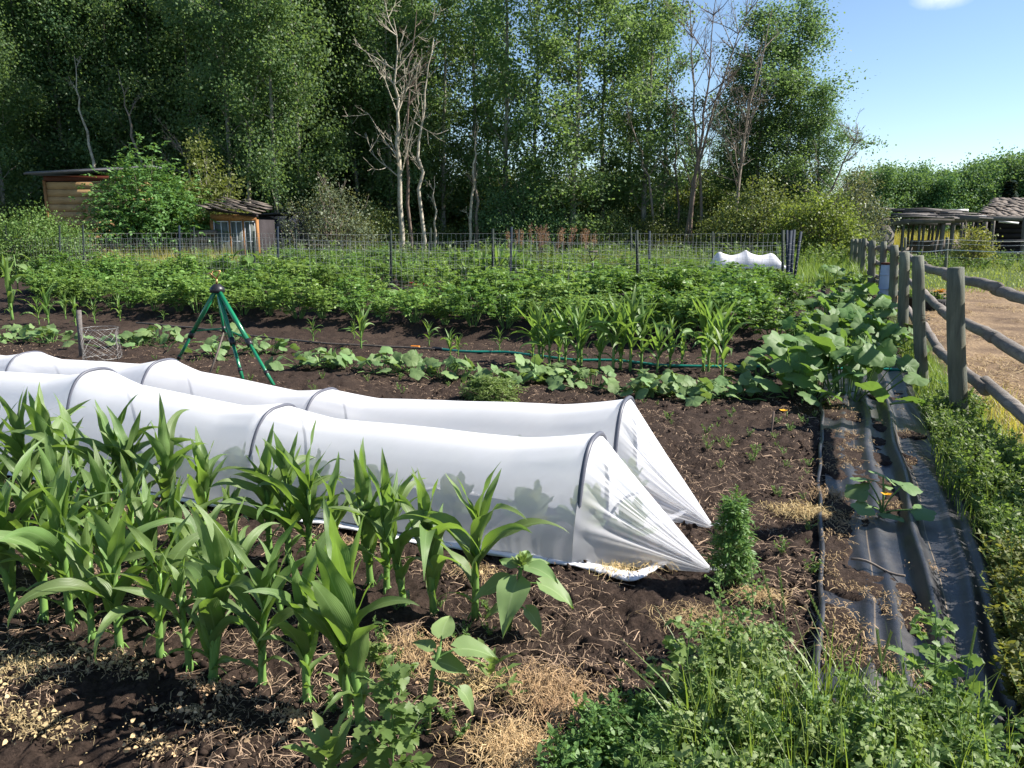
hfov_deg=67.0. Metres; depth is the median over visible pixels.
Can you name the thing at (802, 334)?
pumpkin plant
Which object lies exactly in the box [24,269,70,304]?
potato plant
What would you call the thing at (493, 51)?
aspen tree
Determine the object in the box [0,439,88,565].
corn plant
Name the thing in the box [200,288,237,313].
potato plant
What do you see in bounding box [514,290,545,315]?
potato plant
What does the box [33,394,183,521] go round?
corn plant
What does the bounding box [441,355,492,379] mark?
cucumber vine
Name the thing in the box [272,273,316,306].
potato plant
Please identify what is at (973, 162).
broadleaf tree
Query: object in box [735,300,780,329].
potato plant
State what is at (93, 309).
corn plant
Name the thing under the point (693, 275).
potato plant
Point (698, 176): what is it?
understorey bush
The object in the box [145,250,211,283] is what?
potato plant
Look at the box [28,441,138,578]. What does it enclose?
corn plant
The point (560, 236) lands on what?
dock plant
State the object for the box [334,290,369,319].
potato plant
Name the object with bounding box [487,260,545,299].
potato plant
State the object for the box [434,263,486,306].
potato plant
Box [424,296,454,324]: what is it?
potato plant
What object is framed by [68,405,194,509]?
corn plant
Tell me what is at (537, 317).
corn plant
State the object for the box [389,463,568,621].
corn plant
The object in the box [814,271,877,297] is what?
pumpkin plant
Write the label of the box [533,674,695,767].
weeds
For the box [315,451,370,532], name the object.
corn plant
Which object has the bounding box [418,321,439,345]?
corn plant
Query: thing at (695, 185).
dead tree
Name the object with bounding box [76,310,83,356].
wooden stake
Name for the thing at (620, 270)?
bushy vegetable
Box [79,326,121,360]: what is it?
wire cage
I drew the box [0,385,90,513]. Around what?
corn plant
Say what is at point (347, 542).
dry weed heap
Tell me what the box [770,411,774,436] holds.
thin stake
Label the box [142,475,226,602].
corn plant
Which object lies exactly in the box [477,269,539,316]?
potato plant
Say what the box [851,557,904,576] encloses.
dry stick
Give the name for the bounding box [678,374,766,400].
cucumber vine
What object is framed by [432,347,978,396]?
garden hose
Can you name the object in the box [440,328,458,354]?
corn plant
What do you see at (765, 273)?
bushy vegetable
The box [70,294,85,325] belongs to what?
corn plant
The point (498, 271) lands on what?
potato plant
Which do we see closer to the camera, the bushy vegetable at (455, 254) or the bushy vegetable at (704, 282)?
the bushy vegetable at (704, 282)
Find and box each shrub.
[0,198,41,248]
[1,195,46,232]
[256,195,310,216]
[273,150,385,256]
[334,197,418,256]
[380,212,420,253]
[408,215,465,258]
[452,213,514,255]
[549,210,603,247]
[565,203,652,259]
[614,207,660,248]
[621,207,693,253]
[660,200,719,249]
[676,207,756,257]
[692,168,816,261]
[753,166,875,263]
[814,157,902,262]
[862,213,889,259]
[937,220,1004,266]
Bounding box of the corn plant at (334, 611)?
[273,495,382,728]
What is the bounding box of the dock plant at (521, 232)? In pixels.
[515,229,532,253]
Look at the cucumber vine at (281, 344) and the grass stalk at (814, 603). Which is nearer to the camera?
the grass stalk at (814, 603)
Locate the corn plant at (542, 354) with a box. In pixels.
[517,305,568,359]
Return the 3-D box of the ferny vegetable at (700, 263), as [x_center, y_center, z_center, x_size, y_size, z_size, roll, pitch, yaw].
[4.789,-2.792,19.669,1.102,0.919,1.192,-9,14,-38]
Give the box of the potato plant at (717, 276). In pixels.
[691,270,733,304]
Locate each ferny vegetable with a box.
[536,253,559,275]
[549,254,573,271]
[553,249,591,283]
[571,250,591,270]
[582,252,615,272]
[600,248,635,269]
[632,253,667,276]
[661,257,676,266]
[668,252,703,268]
[674,256,712,270]
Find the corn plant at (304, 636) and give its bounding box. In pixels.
[243,518,337,703]
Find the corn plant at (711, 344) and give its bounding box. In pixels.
[680,300,732,371]
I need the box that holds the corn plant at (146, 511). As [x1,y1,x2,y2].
[125,474,170,603]
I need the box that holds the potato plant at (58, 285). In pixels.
[48,274,94,305]
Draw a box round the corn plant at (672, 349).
[649,314,689,367]
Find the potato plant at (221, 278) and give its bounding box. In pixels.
[204,267,237,287]
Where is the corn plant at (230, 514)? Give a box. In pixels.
[199,476,249,535]
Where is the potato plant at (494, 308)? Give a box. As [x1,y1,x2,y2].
[478,289,531,328]
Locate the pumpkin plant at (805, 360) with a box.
[752,330,866,405]
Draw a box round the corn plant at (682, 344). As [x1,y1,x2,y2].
[675,328,694,367]
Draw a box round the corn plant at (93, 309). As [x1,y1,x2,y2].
[87,297,102,323]
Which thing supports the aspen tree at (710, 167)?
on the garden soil
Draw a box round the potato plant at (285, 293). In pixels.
[263,275,325,318]
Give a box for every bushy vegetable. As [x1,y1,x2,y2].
[89,249,138,280]
[124,253,157,280]
[175,251,211,278]
[193,252,213,275]
[194,248,221,258]
[196,256,220,278]
[204,253,251,275]
[209,259,235,280]
[225,251,274,275]
[256,249,287,274]
[289,257,315,274]
[308,264,338,287]
[310,249,351,273]
[331,251,378,279]
[349,255,383,284]
[357,256,398,284]
[385,258,419,285]
[393,255,438,288]
[409,257,449,283]
[433,251,474,276]
[436,248,471,277]
[458,251,494,275]
[468,248,491,266]
[503,254,531,279]
[536,258,557,283]
[537,257,589,283]
[550,263,575,283]
[556,259,630,305]
[564,251,596,263]
[577,260,615,285]
[588,268,661,320]
[592,265,635,293]
[598,251,631,264]
[599,255,628,267]
[606,254,652,277]
[620,265,691,316]
[632,258,676,282]
[653,265,721,304]
[685,277,740,315]
[692,267,780,327]
[700,260,734,281]
[707,260,741,273]
[710,261,779,307]
[734,269,786,317]
[738,263,800,307]
[743,265,779,286]
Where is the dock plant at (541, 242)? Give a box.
[536,230,549,252]
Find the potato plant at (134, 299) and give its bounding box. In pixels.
[111,282,148,307]
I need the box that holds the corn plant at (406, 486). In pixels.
[317,449,425,594]
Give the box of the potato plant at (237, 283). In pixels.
[223,271,264,305]
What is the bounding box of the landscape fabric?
[812,342,1023,767]
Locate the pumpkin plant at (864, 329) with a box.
[820,303,928,364]
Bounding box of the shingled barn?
[971,197,1023,255]
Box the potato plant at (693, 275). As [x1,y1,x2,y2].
[656,258,714,291]
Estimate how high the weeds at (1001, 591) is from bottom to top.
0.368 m
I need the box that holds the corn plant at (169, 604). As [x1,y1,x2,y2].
[111,547,247,673]
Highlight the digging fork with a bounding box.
[588,251,597,272]
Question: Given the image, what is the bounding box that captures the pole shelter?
[867,208,1023,258]
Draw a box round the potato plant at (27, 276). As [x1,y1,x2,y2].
[15,265,62,294]
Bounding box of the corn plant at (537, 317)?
[509,295,564,363]
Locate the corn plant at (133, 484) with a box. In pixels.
[68,450,182,584]
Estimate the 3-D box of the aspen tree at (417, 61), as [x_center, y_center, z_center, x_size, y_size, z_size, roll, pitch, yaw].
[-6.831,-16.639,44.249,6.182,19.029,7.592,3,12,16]
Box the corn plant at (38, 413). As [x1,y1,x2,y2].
[22,382,88,464]
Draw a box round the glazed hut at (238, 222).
[196,197,275,257]
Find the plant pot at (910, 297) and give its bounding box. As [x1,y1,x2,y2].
[909,287,929,307]
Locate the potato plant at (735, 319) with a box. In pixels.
[686,284,765,337]
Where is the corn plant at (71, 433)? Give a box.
[4,394,142,517]
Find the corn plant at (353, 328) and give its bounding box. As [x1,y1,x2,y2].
[345,319,357,338]
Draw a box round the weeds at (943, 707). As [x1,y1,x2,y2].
[614,600,1023,767]
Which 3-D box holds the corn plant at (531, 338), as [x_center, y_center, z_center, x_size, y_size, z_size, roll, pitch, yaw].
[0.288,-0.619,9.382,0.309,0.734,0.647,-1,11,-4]
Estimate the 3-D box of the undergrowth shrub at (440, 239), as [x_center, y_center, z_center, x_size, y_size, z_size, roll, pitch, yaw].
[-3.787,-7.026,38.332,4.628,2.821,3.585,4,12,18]
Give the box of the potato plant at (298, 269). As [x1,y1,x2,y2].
[254,254,315,288]
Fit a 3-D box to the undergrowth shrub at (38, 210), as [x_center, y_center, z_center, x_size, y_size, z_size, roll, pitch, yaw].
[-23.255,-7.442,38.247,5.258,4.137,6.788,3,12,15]
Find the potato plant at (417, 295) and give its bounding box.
[384,282,441,322]
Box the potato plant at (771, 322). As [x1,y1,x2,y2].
[743,296,812,335]
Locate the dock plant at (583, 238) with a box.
[579,231,597,249]
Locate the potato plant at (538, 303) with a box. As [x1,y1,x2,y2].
[519,293,567,329]
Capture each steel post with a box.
[785,231,792,305]
[789,230,795,291]
[793,231,801,278]
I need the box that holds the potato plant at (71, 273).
[61,266,92,286]
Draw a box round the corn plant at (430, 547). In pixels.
[388,468,479,614]
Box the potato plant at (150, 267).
[132,256,186,292]
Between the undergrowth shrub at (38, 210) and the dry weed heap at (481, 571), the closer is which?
the dry weed heap at (481, 571)
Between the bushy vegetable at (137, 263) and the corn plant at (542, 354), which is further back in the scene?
the bushy vegetable at (137, 263)
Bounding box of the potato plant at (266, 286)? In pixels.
[246,274,285,307]
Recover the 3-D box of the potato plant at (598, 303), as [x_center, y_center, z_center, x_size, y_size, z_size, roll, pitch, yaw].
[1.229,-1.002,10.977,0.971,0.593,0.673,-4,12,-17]
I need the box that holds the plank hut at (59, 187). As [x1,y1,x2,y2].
[23,164,193,261]
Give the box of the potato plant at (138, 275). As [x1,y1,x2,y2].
[126,269,146,286]
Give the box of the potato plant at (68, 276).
[37,264,84,289]
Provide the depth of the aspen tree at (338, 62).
39.67 m
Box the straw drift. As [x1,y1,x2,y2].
[810,390,976,697]
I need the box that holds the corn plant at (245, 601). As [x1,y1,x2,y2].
[183,519,349,686]
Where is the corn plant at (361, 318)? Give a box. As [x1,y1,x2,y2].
[340,299,373,348]
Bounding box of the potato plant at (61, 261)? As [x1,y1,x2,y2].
[29,249,91,276]
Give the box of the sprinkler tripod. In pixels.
[177,270,274,384]
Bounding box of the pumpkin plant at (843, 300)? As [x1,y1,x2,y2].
[800,286,865,312]
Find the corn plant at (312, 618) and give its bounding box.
[276,555,418,717]
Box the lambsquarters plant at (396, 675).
[350,644,440,767]
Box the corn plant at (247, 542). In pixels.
[189,496,278,617]
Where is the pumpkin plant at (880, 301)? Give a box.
[825,294,912,343]
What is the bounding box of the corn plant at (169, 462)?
[99,391,204,534]
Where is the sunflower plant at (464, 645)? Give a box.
[411,616,497,734]
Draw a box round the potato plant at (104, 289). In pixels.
[84,277,134,307]
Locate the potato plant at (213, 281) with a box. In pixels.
[196,273,242,299]
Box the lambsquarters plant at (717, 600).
[697,561,753,641]
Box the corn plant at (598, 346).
[587,302,615,369]
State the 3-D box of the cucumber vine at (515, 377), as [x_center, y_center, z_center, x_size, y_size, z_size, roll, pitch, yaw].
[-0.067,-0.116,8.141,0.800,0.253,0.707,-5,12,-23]
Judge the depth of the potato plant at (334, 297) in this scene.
14.26 m
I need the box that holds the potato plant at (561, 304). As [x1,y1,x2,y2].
[546,290,606,328]
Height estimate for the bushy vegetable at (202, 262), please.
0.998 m
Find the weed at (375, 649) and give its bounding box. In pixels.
[366,638,392,667]
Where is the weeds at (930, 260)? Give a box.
[876,249,1023,271]
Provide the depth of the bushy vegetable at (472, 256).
21.90 m
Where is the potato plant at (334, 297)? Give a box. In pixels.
[319,286,348,309]
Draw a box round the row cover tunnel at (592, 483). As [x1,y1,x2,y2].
[0,367,730,580]
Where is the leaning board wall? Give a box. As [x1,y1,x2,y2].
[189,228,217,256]
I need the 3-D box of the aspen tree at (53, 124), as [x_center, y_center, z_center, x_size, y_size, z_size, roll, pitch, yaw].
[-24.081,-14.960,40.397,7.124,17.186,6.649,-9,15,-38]
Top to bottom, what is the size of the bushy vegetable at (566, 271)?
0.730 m
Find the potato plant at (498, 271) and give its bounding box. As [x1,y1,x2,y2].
[466,264,527,307]
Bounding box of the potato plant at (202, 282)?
[188,271,226,300]
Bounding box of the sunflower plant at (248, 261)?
[233,249,264,288]
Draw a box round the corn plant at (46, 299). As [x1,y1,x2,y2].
[28,284,63,324]
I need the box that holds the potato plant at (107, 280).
[102,272,140,297]
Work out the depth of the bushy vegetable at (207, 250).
27.11 m
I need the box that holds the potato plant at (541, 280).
[526,271,576,300]
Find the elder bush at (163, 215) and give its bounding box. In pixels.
[68,132,232,259]
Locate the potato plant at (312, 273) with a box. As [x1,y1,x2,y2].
[293,265,335,290]
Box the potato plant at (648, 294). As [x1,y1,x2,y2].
[602,282,678,334]
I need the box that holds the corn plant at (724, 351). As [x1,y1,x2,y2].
[696,301,754,376]
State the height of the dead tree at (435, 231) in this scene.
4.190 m
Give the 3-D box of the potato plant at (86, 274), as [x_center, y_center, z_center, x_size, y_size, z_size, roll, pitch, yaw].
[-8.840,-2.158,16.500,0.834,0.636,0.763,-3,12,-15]
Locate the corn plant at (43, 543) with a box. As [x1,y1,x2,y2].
[0,447,140,630]
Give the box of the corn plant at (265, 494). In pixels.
[210,422,316,559]
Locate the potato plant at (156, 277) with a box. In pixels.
[136,266,183,300]
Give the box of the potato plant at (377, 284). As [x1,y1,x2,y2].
[347,267,389,302]
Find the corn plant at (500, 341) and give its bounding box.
[489,326,507,353]
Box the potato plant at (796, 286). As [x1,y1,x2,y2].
[748,271,824,317]
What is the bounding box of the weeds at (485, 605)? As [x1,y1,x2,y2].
[151,353,822,740]
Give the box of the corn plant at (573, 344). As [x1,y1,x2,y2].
[545,299,605,367]
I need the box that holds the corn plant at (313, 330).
[304,317,322,340]
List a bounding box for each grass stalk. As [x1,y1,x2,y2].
[620,658,673,709]
[761,569,796,712]
[777,566,793,703]
[806,589,853,705]
[873,630,892,691]
[875,628,884,698]
[960,626,976,710]
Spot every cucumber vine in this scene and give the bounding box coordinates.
[0,323,48,336]
[0,323,73,343]
[23,328,93,343]
[62,328,218,351]
[114,324,195,345]
[178,337,249,360]
[192,322,267,343]
[243,338,299,354]
[264,347,358,370]
[298,347,365,368]
[356,346,405,375]
[364,349,436,379]
[416,357,473,379]
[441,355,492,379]
[461,363,545,386]
[494,354,572,380]
[533,362,585,386]
[548,365,619,390]
[575,369,680,399]
[626,369,715,398]
[639,372,735,406]
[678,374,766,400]
[710,369,790,397]
[726,354,775,375]
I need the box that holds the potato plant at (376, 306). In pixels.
[366,292,402,321]
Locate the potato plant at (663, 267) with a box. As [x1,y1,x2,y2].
[618,264,673,299]
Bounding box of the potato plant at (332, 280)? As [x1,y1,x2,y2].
[309,262,355,301]
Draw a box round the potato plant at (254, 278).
[244,262,290,291]
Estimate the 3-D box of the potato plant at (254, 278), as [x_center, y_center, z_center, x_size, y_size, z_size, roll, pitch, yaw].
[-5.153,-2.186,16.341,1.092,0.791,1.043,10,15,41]
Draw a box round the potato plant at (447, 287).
[438,273,486,316]
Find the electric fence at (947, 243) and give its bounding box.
[904,237,1023,267]
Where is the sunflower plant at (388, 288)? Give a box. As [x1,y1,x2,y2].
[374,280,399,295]
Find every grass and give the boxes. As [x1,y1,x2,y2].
[93,243,240,271]
[150,243,848,273]
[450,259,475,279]
[470,250,494,277]
[473,241,519,279]
[489,239,540,279]
[506,254,532,277]
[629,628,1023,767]
[778,255,878,288]
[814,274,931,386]
[867,259,1023,292]
[901,345,1022,565]
[976,381,1023,442]
[980,680,989,737]
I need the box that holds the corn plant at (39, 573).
[0,454,117,624]
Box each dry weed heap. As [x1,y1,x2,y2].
[0,640,83,696]
[0,694,124,766]
[47,641,189,687]
[91,718,197,762]
[125,694,284,748]
[177,671,253,706]
[258,693,331,732]
[341,535,379,557]
[365,622,479,700]
[409,657,526,710]
[429,701,574,767]
[449,560,503,584]
[466,651,623,734]
[481,676,634,754]
[586,559,665,586]
[626,561,679,574]
[627,597,767,640]
[715,581,805,610]
[748,497,855,525]
[790,483,844,502]
[902,560,947,576]
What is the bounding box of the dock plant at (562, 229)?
[559,226,577,250]
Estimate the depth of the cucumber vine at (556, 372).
8.24 m
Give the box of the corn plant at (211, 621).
[166,501,263,690]
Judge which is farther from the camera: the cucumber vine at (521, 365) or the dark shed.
the dark shed
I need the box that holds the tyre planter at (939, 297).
[925,289,945,310]
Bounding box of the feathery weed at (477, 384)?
[458,373,501,401]
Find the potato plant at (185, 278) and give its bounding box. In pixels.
[170,274,206,303]
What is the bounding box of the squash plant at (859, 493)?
[844,471,936,521]
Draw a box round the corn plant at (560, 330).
[519,309,572,365]
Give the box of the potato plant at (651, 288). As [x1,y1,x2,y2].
[609,281,663,321]
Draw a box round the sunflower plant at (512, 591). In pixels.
[472,550,573,637]
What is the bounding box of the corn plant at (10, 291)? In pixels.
[0,255,33,320]
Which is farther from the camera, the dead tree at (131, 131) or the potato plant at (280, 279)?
the dead tree at (131, 131)
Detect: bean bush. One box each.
[268,245,305,267]
[279,248,313,260]
[285,248,327,279]
[313,247,352,275]
[337,248,364,271]
[337,250,379,271]
[356,242,396,279]
[369,247,409,279]
[392,250,423,271]
[400,252,437,279]
[407,246,453,273]
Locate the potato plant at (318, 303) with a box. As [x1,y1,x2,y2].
[297,285,339,318]
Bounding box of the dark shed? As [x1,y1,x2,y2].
[252,211,338,249]
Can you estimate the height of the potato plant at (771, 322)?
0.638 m
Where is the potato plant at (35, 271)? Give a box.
[16,258,62,286]
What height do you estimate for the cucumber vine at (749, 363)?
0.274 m
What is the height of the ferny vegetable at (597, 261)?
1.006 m
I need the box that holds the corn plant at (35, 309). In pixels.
[19,294,52,325]
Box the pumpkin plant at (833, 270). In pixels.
[799,264,862,285]
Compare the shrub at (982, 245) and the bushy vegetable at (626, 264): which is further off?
the shrub at (982, 245)
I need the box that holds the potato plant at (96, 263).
[59,251,114,284]
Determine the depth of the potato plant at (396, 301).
13.65 m
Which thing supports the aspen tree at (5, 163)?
on the ground
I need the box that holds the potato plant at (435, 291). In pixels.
[418,286,445,314]
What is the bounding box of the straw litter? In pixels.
[0,335,870,767]
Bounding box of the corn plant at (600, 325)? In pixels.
[581,293,659,370]
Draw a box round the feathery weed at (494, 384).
[467,370,528,401]
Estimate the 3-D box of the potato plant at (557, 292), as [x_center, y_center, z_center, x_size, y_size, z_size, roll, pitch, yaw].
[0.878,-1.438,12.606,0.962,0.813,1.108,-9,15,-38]
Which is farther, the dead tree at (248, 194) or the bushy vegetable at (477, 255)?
the dead tree at (248, 194)
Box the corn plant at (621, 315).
[597,298,637,369]
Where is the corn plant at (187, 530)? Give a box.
[166,500,246,594]
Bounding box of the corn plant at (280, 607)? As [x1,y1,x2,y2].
[257,537,288,631]
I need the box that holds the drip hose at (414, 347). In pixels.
[136,322,434,349]
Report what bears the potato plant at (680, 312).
on the garden soil
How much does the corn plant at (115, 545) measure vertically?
0.710 m
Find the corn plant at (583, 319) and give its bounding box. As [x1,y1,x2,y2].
[560,296,596,365]
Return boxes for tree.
[0,0,69,217]
[0,0,94,209]
[0,0,133,207]
[0,3,66,224]
[0,21,24,205]
[0,23,27,200]
[1,0,105,191]
[7,0,172,170]
[14,1,168,165]
[24,0,176,179]
[48,0,203,229]
[69,55,95,167]
[78,19,185,147]
[84,0,186,167]
[96,0,245,200]
[110,0,233,188]
[118,70,143,175]
[140,0,276,211]
[145,0,315,211]
[152,116,201,188]
[158,127,251,236]
[175,0,336,216]
[192,0,322,212]
[201,0,278,169]
[224,0,386,211]
[226,0,347,211]
[240,66,264,213]
[279,0,381,215]
[286,0,411,217]
[293,0,405,225]
[303,0,457,232]
[335,0,464,221]
[337,0,451,198]
[343,0,446,250]
[345,29,405,180]
[366,0,483,232]
[396,9,434,253]
[399,0,488,239]
[404,0,535,232]
[406,38,439,253]
[411,0,466,169]
[424,179,436,253]
[435,1,522,209]
[452,0,569,219]
[460,129,478,250]
[465,116,480,248]
[481,0,580,224]
[481,0,686,246]
[548,0,679,221]
[591,0,686,222]
[598,0,713,228]
[606,74,688,223]
[623,0,708,225]
[650,0,760,253]
[652,59,697,231]
[663,0,753,237]
[666,0,774,247]
[672,120,706,199]
[696,11,788,211]
[697,47,778,216]
[697,102,739,206]
[702,0,830,224]
[742,0,896,203]
[745,62,853,221]
[782,108,869,196]
[786,71,864,211]
[836,165,888,216]
[846,155,896,235]
[859,159,916,229]
[869,158,915,234]
[880,158,936,237]
[894,157,953,238]
[899,167,957,236]
[912,167,976,237]
[926,160,955,233]
[937,163,968,234]
[939,155,1000,234]
[951,153,994,228]
[955,153,1023,212]
[968,139,1023,200]
[982,147,1023,163]
[990,145,1023,202]
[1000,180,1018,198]
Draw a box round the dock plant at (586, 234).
[579,228,590,246]
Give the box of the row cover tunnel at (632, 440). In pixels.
[0,351,727,527]
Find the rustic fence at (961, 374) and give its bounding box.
[846,238,1023,424]
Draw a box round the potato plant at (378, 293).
[370,288,393,308]
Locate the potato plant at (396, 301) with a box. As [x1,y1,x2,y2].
[388,286,425,311]
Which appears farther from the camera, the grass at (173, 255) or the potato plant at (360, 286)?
the grass at (173, 255)
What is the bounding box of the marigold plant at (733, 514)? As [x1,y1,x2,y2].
[701,492,760,589]
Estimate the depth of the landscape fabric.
3.83 m
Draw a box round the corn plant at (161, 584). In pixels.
[84,514,201,660]
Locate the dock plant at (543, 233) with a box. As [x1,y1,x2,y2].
[528,224,547,253]
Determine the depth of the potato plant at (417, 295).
12.18 m
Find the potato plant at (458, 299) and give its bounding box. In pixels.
[441,283,497,326]
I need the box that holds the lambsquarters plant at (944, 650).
[887,600,1005,725]
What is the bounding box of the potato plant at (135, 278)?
[121,276,155,300]
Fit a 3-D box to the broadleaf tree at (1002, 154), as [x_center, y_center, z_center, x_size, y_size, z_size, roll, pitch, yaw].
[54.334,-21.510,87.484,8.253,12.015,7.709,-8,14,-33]
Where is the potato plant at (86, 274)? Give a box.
[78,268,115,294]
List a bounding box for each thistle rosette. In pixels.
[282,708,371,767]
[466,638,521,679]
[495,673,529,695]
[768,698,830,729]
[795,672,967,749]
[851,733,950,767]
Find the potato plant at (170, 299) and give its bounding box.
[160,286,194,311]
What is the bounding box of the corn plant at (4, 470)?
[0,403,56,506]
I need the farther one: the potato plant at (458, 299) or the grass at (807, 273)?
the grass at (807, 273)
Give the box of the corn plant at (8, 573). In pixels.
[0,439,56,617]
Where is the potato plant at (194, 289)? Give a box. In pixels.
[165,270,231,312]
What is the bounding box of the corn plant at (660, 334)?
[641,316,682,373]
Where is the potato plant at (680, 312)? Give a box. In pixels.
[652,281,718,337]
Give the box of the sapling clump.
[424,131,492,244]
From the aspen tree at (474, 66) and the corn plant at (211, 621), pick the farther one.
the aspen tree at (474, 66)
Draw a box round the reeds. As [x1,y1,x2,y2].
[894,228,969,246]
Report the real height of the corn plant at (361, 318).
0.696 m
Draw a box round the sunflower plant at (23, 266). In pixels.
[2,253,31,294]
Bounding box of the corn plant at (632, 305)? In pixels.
[595,283,653,370]
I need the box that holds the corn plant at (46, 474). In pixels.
[11,430,57,578]
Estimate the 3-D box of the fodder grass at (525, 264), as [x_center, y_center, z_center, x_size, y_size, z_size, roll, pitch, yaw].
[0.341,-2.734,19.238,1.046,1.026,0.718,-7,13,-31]
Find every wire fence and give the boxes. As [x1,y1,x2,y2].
[1,225,784,305]
[79,224,792,272]
[176,225,790,291]
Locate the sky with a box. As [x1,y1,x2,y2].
[69,0,1023,229]
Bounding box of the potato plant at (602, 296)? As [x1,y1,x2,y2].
[581,289,629,321]
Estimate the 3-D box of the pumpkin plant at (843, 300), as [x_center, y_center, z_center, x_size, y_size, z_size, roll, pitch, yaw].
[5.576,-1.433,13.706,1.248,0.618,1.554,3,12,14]
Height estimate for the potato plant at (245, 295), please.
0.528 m
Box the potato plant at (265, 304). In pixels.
[249,286,289,315]
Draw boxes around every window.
[213,221,230,253]
[230,221,243,255]
[244,221,256,253]
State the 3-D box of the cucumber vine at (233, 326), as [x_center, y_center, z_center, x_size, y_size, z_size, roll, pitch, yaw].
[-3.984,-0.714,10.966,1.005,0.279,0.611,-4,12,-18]
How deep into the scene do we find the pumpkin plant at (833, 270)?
22.00 m
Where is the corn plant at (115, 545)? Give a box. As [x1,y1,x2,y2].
[7,478,193,652]
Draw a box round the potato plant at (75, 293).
[60,275,101,305]
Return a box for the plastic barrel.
[878,262,889,294]
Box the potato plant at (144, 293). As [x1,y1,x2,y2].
[136,283,173,310]
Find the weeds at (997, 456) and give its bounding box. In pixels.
[919,387,1023,621]
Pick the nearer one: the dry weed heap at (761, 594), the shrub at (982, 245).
the dry weed heap at (761, 594)
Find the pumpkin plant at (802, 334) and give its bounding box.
[748,316,852,373]
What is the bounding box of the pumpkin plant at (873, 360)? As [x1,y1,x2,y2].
[776,328,930,408]
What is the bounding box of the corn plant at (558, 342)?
[541,309,574,362]
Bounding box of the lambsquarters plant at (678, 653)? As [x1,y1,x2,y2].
[642,607,727,701]
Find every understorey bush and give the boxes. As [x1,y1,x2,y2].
[224,180,270,212]
[285,154,385,223]
[381,176,467,248]
[462,166,587,239]
[555,162,656,227]
[590,159,681,230]
[615,173,711,229]
[667,157,722,206]
[671,174,749,224]
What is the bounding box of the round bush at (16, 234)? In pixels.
[0,194,123,277]
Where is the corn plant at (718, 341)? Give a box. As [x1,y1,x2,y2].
[698,302,728,364]
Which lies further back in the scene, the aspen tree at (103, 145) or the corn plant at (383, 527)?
the aspen tree at (103, 145)
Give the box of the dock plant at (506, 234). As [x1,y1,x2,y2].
[505,229,521,248]
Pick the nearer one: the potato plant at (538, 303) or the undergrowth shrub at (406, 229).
the potato plant at (538, 303)
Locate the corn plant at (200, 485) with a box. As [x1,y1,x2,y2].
[183,426,227,524]
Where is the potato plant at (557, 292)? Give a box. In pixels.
[530,270,591,319]
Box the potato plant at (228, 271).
[222,265,255,288]
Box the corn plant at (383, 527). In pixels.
[322,465,443,606]
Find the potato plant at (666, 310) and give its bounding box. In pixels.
[656,294,684,321]
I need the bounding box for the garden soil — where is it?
[0,253,1023,767]
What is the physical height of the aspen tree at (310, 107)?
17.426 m
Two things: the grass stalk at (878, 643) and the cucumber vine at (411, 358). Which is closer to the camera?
the grass stalk at (878, 643)
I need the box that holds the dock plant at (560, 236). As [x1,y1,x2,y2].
[544,231,564,251]
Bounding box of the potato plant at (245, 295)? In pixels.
[224,284,264,314]
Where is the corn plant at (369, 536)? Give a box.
[344,438,414,588]
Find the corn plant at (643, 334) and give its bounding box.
[601,295,674,368]
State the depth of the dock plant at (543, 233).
31.63 m
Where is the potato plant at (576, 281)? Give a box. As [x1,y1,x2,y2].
[556,277,586,306]
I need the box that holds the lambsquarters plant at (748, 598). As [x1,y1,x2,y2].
[724,560,778,639]
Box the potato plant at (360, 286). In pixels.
[329,275,375,306]
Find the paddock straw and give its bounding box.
[897,287,1023,442]
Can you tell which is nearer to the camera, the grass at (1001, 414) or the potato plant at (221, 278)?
the grass at (1001, 414)
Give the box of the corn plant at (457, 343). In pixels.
[452,335,467,356]
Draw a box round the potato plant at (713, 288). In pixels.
[679,283,734,318]
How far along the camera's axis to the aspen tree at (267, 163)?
33.69 m
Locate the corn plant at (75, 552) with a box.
[25,516,161,643]
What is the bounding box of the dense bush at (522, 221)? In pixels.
[450,144,587,256]
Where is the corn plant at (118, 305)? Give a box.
[106,293,127,320]
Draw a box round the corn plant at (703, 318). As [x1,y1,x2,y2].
[676,293,731,371]
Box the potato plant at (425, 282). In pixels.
[414,264,464,302]
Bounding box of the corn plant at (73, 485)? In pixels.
[19,450,120,536]
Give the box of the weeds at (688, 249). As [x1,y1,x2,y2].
[256,237,848,275]
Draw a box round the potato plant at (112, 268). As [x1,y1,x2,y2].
[80,253,142,286]
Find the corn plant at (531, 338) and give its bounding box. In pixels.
[523,303,542,356]
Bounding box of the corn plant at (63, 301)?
[54,288,70,318]
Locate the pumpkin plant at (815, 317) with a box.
[757,296,874,345]
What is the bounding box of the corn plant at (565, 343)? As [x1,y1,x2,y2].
[545,295,594,364]
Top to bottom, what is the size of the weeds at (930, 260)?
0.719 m
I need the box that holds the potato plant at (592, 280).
[585,263,630,311]
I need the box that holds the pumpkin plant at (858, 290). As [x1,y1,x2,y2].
[815,282,897,317]
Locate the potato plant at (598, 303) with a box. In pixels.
[573,293,627,326]
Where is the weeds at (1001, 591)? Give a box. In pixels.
[976,528,1023,766]
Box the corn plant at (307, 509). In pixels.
[235,418,344,555]
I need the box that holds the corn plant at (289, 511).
[210,430,345,564]

